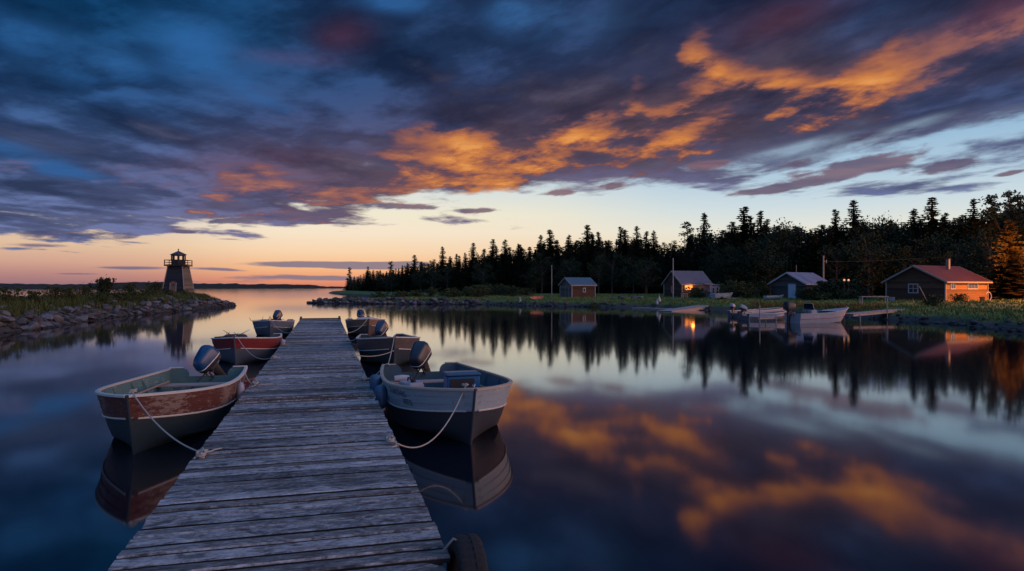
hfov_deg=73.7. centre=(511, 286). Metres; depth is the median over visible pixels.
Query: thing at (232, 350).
rowing boat
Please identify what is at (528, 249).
spruce tree
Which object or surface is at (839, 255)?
broadleaf tree
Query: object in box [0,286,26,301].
bush
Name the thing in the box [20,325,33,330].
rock
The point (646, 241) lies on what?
spruce tree
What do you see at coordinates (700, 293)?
bush
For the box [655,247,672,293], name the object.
spruce tree
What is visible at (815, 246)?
spruce tree
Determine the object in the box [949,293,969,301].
bush
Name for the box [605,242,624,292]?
spruce tree
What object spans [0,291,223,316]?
grass
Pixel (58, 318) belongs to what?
rock
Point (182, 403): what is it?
motorboat
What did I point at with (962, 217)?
spruce tree
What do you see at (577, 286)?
storage shed
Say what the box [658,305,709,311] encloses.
boat ramp
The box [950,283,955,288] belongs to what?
window
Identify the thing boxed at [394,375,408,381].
rolled tarp
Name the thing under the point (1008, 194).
pine tree
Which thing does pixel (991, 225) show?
spruce tree
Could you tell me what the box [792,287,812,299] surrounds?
bush
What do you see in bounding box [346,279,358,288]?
broadleaf tree
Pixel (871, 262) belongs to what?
broadleaf tree
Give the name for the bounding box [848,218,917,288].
broadleaf tree
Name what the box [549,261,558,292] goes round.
spruce tree
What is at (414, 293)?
bush
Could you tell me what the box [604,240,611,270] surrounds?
spruce tree
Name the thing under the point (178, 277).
lighthouse
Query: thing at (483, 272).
broadleaf tree
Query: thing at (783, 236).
broadleaf tree
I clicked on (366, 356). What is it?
mooring rope
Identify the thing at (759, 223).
spruce tree
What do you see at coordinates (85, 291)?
bush
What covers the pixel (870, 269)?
broadleaf tree
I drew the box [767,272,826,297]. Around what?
boat shed
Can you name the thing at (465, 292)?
bush
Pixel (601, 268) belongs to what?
broadleaf tree
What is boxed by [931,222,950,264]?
spruce tree
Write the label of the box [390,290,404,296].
bush
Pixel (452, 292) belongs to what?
bush
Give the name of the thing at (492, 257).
spruce tree
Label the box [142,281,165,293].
bush
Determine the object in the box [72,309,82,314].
rock
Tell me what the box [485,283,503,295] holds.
bush
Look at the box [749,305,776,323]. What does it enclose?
jetty
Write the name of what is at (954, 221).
spruce tree
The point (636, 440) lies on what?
water
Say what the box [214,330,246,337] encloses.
branches
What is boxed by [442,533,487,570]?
tyre
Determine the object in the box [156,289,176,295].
bush
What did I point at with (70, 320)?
rock
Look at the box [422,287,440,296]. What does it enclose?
bush
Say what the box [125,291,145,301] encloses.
bush
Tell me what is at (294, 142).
sky
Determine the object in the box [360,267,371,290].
spruce tree
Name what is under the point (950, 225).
spruce tree
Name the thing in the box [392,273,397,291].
spruce tree
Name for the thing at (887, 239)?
spruce tree
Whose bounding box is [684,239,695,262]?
spruce tree
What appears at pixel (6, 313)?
rock
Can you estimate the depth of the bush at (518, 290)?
100.92 m
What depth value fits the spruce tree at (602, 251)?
127.56 m
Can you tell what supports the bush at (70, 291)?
on the terrain at (6, 329)
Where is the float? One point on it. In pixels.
(650, 308)
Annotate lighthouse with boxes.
[162,249,194,292]
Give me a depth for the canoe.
88.35 m
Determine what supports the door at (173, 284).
in the lighthouse
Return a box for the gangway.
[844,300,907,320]
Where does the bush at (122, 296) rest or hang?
on the terrain at (6, 329)
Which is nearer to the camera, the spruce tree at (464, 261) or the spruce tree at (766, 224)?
the spruce tree at (766, 224)
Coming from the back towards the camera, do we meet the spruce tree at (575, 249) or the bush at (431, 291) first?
the spruce tree at (575, 249)
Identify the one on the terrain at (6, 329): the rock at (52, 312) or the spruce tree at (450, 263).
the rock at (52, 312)
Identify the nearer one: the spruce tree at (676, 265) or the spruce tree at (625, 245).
the spruce tree at (676, 265)
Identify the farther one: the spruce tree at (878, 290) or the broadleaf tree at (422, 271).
the broadleaf tree at (422, 271)
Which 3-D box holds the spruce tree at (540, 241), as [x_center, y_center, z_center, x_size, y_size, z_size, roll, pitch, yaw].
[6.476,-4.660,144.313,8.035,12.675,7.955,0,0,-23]
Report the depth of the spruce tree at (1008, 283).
69.66 m
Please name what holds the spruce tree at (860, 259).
on the ground at (892, 316)
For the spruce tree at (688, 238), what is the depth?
118.67 m
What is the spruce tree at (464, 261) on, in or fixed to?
on the ground at (892, 316)
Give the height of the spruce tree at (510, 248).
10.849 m
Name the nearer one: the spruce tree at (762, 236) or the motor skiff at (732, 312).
the motor skiff at (732, 312)
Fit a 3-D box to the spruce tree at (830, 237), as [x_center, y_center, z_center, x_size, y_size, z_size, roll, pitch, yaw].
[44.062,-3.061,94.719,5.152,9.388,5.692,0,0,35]
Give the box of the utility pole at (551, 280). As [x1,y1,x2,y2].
[551,265,551,295]
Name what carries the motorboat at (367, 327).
on the water
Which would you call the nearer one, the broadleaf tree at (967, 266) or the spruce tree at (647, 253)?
the broadleaf tree at (967, 266)
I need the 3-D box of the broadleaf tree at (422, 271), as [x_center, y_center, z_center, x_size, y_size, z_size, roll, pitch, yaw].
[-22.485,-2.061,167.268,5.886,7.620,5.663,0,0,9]
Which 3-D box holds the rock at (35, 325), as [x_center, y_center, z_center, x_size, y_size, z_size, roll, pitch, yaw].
[-26.729,2.297,37.936,0.803,0.557,1.068,-22,18,0]
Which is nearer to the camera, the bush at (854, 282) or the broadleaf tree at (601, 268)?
the bush at (854, 282)
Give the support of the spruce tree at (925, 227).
on the ground at (892, 316)
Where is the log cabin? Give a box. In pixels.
[881,258,992,300]
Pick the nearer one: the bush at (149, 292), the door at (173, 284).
the bush at (149, 292)
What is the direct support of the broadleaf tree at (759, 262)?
on the ground at (892, 316)
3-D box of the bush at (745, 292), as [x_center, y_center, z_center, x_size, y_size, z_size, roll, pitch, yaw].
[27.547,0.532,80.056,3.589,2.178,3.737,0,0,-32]
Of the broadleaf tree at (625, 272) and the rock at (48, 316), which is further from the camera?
the broadleaf tree at (625, 272)
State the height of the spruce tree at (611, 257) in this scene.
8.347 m
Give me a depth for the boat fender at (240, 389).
12.51 m
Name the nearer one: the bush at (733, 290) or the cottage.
the bush at (733, 290)
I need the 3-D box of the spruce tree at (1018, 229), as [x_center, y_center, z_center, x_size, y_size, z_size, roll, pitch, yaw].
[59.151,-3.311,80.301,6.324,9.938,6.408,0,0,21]
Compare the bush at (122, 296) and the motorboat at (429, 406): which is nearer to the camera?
the motorboat at (429, 406)
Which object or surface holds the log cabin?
on the ground at (892, 316)
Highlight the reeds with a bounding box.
[745,301,885,311]
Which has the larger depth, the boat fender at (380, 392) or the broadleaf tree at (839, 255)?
the broadleaf tree at (839, 255)
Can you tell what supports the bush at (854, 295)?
on the ground at (892, 316)
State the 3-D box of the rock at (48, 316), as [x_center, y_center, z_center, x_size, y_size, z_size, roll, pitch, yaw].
[-28.461,1.864,41.718,0.698,0.330,1.049,1,15,-44]
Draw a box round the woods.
[342,211,1007,289]
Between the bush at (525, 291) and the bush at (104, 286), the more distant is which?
the bush at (525, 291)
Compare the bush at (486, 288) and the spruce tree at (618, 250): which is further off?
the spruce tree at (618, 250)
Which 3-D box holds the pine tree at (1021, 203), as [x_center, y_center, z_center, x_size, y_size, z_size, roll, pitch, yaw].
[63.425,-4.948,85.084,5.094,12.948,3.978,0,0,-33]
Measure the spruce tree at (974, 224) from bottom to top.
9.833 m
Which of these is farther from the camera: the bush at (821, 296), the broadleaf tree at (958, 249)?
the broadleaf tree at (958, 249)
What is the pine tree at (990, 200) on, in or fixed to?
on the ground at (892, 316)
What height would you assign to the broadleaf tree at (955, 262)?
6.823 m
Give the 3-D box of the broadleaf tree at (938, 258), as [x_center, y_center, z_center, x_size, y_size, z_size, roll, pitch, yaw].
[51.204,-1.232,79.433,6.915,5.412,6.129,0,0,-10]
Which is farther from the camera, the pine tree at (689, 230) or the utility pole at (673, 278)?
the pine tree at (689, 230)
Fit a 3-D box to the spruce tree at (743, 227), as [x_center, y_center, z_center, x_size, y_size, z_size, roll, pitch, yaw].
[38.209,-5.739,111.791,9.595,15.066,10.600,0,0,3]
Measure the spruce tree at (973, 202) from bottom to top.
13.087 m
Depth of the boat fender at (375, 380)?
12.66 m
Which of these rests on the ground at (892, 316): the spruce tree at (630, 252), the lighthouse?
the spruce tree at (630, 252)
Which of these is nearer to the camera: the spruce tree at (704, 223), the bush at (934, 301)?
the bush at (934, 301)
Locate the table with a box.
[858,296,888,303]
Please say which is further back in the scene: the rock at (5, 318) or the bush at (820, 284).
the bush at (820, 284)
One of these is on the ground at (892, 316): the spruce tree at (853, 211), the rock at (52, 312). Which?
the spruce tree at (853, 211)
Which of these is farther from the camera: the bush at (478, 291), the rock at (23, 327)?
the bush at (478, 291)
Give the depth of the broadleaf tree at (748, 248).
98.65 m
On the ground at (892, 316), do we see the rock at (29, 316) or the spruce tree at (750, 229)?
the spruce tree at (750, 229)
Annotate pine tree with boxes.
[345,267,352,289]
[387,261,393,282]
[678,221,695,257]
[978,194,1004,236]
[993,189,1023,239]
[1006,195,1023,224]
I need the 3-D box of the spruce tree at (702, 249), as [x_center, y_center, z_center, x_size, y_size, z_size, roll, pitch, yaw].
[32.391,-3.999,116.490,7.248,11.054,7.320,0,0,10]
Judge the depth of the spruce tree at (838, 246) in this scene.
94.29 m
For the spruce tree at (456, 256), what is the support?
on the ground at (892, 316)
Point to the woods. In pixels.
(670, 245)
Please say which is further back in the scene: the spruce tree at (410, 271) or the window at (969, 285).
the spruce tree at (410, 271)
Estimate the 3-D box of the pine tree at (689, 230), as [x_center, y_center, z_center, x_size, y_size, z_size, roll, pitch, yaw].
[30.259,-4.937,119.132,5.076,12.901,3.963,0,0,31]
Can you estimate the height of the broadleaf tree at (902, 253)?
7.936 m
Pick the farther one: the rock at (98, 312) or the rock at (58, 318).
the rock at (98, 312)
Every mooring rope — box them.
[128,388,221,458]
[238,338,279,359]
[244,372,272,386]
[342,350,393,356]
[351,371,379,380]
[385,383,468,447]
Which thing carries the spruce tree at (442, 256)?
on the ground at (892, 316)
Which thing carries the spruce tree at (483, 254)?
on the ground at (892, 316)
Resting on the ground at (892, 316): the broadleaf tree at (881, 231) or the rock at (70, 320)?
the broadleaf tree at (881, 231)
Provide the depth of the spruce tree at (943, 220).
90.39 m
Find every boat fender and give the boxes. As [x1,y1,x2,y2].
[236,381,244,401]
[370,374,381,390]
[374,381,386,408]
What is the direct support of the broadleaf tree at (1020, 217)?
on the ground at (892, 316)
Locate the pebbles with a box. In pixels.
[481,299,1023,331]
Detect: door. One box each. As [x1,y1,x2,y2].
[169,280,176,291]
[565,285,568,296]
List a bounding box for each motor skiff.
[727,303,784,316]
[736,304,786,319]
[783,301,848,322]
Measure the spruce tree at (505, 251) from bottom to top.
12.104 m
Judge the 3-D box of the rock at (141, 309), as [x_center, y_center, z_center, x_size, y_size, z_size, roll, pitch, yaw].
[-32.078,2.104,59.468,0.947,0.412,0.905,22,-11,29]
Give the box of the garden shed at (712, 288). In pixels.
[699,284,719,297]
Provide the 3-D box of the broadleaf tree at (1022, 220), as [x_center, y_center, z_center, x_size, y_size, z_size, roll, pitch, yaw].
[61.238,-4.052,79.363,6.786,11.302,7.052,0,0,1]
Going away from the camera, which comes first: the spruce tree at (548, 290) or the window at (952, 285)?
the window at (952, 285)
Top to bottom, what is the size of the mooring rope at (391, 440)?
0.668 m
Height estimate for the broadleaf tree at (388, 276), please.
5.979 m
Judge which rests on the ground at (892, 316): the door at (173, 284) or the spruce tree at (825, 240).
the spruce tree at (825, 240)
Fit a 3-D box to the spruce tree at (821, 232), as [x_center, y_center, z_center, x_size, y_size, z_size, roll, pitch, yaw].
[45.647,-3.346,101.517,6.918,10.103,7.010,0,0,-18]
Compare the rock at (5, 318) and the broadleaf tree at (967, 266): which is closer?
the rock at (5, 318)
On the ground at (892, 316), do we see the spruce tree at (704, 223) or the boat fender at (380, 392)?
the spruce tree at (704, 223)
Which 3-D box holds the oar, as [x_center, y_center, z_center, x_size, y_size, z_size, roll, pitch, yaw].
[-6.632,1.889,12.358,0.150,0.059,2.602,0,0,-10]
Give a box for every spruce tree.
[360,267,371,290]
[365,275,372,290]
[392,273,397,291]
[401,255,419,291]
[413,269,418,289]
[433,246,448,286]
[441,261,453,288]
[447,256,453,267]
[449,256,464,284]
[453,253,457,268]
[454,261,462,291]
[458,243,480,290]
[462,252,467,272]
[470,249,486,287]
[480,239,499,284]
[491,239,517,286]
[508,247,513,266]
[510,245,526,284]
[524,246,532,267]
[524,251,531,280]
[526,249,540,292]
[529,235,545,267]
[538,229,560,290]
[538,247,548,292]
[543,259,553,292]
[549,240,561,268]
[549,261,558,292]
[552,243,577,292]
[556,235,576,272]
[573,243,578,259]
[575,225,595,267]
[579,234,599,276]
[588,251,597,291]
[594,241,610,292]
[595,232,601,252]
[602,250,617,290]
[603,229,633,292]
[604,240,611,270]
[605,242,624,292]
[609,227,623,267]
[615,226,647,290]
[619,246,642,293]
[638,231,656,290]
[641,259,656,292]
[645,243,652,263]
[646,230,663,269]
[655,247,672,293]
[660,244,683,293]
[678,248,686,270]
[683,237,693,263]
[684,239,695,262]
[684,249,693,270]
[687,232,708,270]
[688,244,706,271]
[693,212,711,270]
[701,234,715,259]
[708,221,740,274]
[734,206,753,250]
[740,216,759,253]
[752,210,768,245]
[756,225,766,250]
[760,219,773,238]
[802,231,831,277]
[804,229,813,269]
[817,230,825,244]
[817,231,844,280]
[823,225,831,244]
[824,209,848,254]
[830,238,851,287]
[840,200,863,262]
[850,224,870,293]
[859,227,888,295]
[882,225,890,270]
[899,208,922,254]
[912,197,951,262]
[916,224,931,264]
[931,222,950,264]
[940,213,950,231]
[940,216,946,232]
[947,224,956,242]
[950,217,957,241]
[957,214,966,228]
[963,218,986,274]
[964,198,986,230]
[966,218,972,239]
[974,219,1000,279]
[980,220,986,238]
[981,219,1023,299]
[995,216,1023,266]
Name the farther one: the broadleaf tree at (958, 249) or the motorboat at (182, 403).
the broadleaf tree at (958, 249)
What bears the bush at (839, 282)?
on the ground at (892, 316)
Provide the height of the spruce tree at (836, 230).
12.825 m
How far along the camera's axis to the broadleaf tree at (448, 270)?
157.50 m
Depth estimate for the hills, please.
870.57 m
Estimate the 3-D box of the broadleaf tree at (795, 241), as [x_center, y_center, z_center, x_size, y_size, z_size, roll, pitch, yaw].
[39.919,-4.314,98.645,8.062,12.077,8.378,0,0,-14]
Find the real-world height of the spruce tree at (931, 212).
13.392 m
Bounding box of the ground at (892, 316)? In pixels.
[317,290,1023,329]
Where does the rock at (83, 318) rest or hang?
on the terrain at (6, 329)
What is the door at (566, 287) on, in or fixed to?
in the storage shed at (577, 286)
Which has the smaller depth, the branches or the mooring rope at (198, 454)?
the mooring rope at (198, 454)
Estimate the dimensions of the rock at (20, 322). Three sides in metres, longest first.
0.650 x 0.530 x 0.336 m
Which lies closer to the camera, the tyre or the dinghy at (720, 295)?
the tyre
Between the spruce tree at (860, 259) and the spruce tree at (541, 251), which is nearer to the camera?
the spruce tree at (860, 259)
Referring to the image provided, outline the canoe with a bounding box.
[530,296,543,299]
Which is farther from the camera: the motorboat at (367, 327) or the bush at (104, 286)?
the bush at (104, 286)
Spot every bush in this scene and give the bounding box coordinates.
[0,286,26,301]
[14,290,52,301]
[41,285,67,298]
[63,286,83,298]
[73,285,97,295]
[83,274,120,293]
[87,292,113,303]
[109,292,133,301]
[119,282,140,295]
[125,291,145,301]
[139,289,159,296]
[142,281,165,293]
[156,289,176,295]
[371,291,389,297]
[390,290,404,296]
[406,290,426,296]
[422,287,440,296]
[439,287,465,297]
[461,286,475,296]
[466,284,491,296]
[479,284,494,294]
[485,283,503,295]
[495,285,511,295]
[502,285,523,295]
[516,288,536,295]
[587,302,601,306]
[681,286,698,297]
[689,288,710,297]
[716,279,744,297]
[737,282,762,298]
[747,281,773,297]
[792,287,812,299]
[804,280,842,299]
[804,287,829,299]
[808,291,832,300]
[822,279,858,299]
[837,276,881,298]
[837,289,860,299]
[917,294,948,306]
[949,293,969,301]
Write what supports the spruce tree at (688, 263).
on the ground at (892, 316)
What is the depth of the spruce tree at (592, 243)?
132.40 m
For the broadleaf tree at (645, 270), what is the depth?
113.04 m
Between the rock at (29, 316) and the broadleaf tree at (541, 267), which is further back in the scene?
the broadleaf tree at (541, 267)
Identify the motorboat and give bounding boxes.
[95,345,247,454]
[252,310,294,336]
[345,309,385,335]
[356,320,420,364]
[380,341,512,444]
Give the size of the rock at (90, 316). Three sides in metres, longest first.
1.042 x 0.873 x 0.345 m
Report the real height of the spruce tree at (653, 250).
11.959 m
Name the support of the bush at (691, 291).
on the ground at (892, 316)
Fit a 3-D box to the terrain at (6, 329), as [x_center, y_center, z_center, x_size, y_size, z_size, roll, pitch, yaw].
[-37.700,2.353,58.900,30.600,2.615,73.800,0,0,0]
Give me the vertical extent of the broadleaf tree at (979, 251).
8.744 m
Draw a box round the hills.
[0,282,343,288]
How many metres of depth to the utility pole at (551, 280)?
98.95 m
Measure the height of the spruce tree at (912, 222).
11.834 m
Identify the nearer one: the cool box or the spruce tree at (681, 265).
the cool box
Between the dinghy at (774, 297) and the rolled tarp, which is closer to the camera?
the rolled tarp
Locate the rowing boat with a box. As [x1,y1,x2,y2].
[211,333,281,364]
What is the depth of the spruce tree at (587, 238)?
136.32 m
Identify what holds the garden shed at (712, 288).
on the ground at (892, 316)
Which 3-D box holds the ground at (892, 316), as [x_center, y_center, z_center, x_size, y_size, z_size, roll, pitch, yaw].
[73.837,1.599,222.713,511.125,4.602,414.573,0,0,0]
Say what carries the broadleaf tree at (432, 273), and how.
on the ground at (892, 316)
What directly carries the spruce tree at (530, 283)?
on the ground at (892, 316)
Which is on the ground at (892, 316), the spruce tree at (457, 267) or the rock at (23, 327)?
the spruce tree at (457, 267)
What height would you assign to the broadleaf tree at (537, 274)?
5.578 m
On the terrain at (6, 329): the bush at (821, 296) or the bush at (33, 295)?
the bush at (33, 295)
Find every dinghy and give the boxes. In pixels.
[710,293,732,298]
[763,294,783,298]
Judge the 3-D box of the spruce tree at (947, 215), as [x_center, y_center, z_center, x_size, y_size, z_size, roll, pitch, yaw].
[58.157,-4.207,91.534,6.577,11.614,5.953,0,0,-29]
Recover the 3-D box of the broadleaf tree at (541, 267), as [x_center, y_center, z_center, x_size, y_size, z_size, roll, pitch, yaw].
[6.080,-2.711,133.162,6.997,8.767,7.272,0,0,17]
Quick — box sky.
[0,0,1023,286]
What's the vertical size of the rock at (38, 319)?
0.587 m
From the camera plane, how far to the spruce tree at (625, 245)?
127.81 m
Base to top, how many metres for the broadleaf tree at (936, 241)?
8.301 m
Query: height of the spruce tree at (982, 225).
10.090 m
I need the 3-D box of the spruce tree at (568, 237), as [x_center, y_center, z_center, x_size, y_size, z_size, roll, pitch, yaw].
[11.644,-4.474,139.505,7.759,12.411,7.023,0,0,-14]
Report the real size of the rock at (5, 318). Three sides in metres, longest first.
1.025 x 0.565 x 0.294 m
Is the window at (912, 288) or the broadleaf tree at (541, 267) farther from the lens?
the broadleaf tree at (541, 267)
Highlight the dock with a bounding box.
[108,316,449,570]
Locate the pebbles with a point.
(974, 322)
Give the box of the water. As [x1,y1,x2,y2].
[0,288,1023,570]
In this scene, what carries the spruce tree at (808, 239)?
on the ground at (892, 316)
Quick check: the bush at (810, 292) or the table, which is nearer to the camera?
the table
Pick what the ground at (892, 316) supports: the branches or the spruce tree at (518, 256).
the spruce tree at (518, 256)
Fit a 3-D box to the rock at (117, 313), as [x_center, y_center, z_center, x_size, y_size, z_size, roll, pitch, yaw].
[-31.495,2.171,54.380,1.209,0.343,0.954,24,6,-22]
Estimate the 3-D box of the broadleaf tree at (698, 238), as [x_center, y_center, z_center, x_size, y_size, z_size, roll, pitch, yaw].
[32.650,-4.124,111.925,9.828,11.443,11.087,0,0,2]
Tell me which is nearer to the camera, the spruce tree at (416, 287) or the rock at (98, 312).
the rock at (98, 312)
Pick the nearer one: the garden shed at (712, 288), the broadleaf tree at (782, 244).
the garden shed at (712, 288)
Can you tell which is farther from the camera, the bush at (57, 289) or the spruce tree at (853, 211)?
the spruce tree at (853, 211)
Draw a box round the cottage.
[661,271,712,296]
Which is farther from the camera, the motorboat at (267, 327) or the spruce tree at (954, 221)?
the spruce tree at (954, 221)
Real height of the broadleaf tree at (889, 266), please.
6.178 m
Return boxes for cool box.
[443,370,480,387]
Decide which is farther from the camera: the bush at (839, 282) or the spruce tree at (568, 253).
the spruce tree at (568, 253)
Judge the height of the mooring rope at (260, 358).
0.512 m
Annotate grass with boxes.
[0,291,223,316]
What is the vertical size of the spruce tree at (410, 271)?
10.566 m
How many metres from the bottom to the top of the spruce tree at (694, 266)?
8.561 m
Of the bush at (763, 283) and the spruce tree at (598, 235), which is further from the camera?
the spruce tree at (598, 235)
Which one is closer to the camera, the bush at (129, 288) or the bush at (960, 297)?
the bush at (960, 297)
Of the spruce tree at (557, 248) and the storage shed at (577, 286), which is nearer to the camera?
the storage shed at (577, 286)
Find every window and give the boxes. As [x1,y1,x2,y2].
[684,285,692,289]
[908,284,917,292]
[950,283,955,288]
[967,283,977,288]
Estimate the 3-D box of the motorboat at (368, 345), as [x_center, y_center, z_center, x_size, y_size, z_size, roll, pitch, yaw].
[-4.179,1.884,22.781,2.036,1.332,5.371,0,0,-15]
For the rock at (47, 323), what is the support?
on the terrain at (6, 329)
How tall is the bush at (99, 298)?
1.173 m
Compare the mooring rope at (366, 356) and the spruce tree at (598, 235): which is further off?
the spruce tree at (598, 235)
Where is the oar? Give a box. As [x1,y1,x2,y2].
[136,381,169,393]
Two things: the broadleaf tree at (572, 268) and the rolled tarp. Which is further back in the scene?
the broadleaf tree at (572, 268)
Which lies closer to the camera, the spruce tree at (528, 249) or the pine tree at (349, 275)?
the spruce tree at (528, 249)
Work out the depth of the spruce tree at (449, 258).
171.99 m
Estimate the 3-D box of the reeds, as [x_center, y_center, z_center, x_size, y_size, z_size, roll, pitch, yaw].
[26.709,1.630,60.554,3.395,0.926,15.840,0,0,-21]
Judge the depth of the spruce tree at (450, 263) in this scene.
165.58 m
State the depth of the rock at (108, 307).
53.90 m
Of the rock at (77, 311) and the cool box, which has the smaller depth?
the cool box
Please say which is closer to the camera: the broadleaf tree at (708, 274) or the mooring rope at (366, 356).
the mooring rope at (366, 356)
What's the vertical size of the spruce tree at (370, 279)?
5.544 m
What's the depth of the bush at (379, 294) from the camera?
101.71 m
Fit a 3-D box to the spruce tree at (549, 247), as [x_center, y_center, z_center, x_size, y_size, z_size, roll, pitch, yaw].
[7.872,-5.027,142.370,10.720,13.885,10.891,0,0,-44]
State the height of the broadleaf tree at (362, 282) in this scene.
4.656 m
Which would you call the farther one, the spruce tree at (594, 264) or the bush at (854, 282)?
the spruce tree at (594, 264)
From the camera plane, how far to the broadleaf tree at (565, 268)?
128.75 m
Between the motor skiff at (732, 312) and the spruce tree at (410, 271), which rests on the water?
the motor skiff at (732, 312)
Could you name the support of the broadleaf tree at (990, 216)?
on the ground at (892, 316)
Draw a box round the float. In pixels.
[632,307,671,309]
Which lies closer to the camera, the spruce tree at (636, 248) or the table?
the table
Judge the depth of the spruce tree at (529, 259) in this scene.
145.16 m
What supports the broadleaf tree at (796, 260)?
on the ground at (892, 316)
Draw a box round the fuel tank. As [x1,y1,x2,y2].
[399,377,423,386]
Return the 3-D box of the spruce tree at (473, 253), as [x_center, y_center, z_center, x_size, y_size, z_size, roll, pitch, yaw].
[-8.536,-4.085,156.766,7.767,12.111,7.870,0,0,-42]
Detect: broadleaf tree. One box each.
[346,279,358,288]
[354,278,368,288]
[373,272,396,291]
[411,264,428,289]
[421,263,440,287]
[428,266,457,287]
[469,262,496,284]
[520,267,547,293]
[526,250,558,292]
[554,258,585,282]
[555,256,581,284]
[586,254,608,292]
[594,249,631,293]
[616,255,644,293]
[623,257,669,293]
[633,256,660,293]
[679,228,736,270]
[698,247,731,282]
[725,237,791,290]
[733,238,787,283]
[746,242,793,295]
[753,227,809,279]
[758,217,813,278]
[763,231,804,253]
[772,223,816,271]
[811,243,867,280]
[834,215,905,280]
[836,230,900,295]
[846,242,896,294]
[848,210,896,269]
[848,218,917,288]
[876,251,913,278]
[887,232,972,269]
[888,234,945,276]
[929,253,972,270]
[933,242,976,267]
[938,239,988,275]
[943,200,1023,274]
[953,258,984,274]
[958,224,1017,283]
[1003,209,1023,259]
[1005,206,1023,224]
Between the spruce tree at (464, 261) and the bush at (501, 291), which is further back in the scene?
the spruce tree at (464, 261)
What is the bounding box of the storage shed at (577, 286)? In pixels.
[558,277,596,296]
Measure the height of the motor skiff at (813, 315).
1.896 m
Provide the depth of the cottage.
89.55 m
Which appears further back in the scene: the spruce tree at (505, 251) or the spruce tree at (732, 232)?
the spruce tree at (505, 251)
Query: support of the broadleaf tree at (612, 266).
on the ground at (892, 316)
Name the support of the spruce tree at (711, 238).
on the ground at (892, 316)
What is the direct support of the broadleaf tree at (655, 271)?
on the ground at (892, 316)
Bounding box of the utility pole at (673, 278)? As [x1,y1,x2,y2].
[672,258,673,297]
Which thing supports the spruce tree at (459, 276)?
on the ground at (892, 316)
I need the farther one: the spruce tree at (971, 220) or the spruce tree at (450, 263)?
the spruce tree at (450, 263)
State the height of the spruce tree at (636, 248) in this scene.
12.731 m
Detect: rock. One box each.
[0,310,10,315]
[0,315,14,320]
[15,320,26,325]
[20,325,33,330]
[23,315,35,318]
[28,322,40,329]
[30,316,43,322]
[39,321,53,326]
[40,313,52,319]
[47,311,56,314]
[52,314,63,322]
[64,318,75,323]
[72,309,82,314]
[74,316,87,320]
[84,314,95,318]
[89,309,100,314]
[102,305,112,310]
[111,310,123,316]
[139,307,149,313]
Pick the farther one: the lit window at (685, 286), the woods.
the woods
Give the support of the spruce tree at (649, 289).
on the ground at (892, 316)
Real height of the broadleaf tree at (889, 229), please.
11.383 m
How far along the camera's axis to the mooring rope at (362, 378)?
13.77 m
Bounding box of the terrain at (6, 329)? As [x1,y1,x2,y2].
[0,302,227,331]
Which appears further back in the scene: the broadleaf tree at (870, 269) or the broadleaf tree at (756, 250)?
the broadleaf tree at (756, 250)
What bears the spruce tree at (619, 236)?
on the ground at (892, 316)

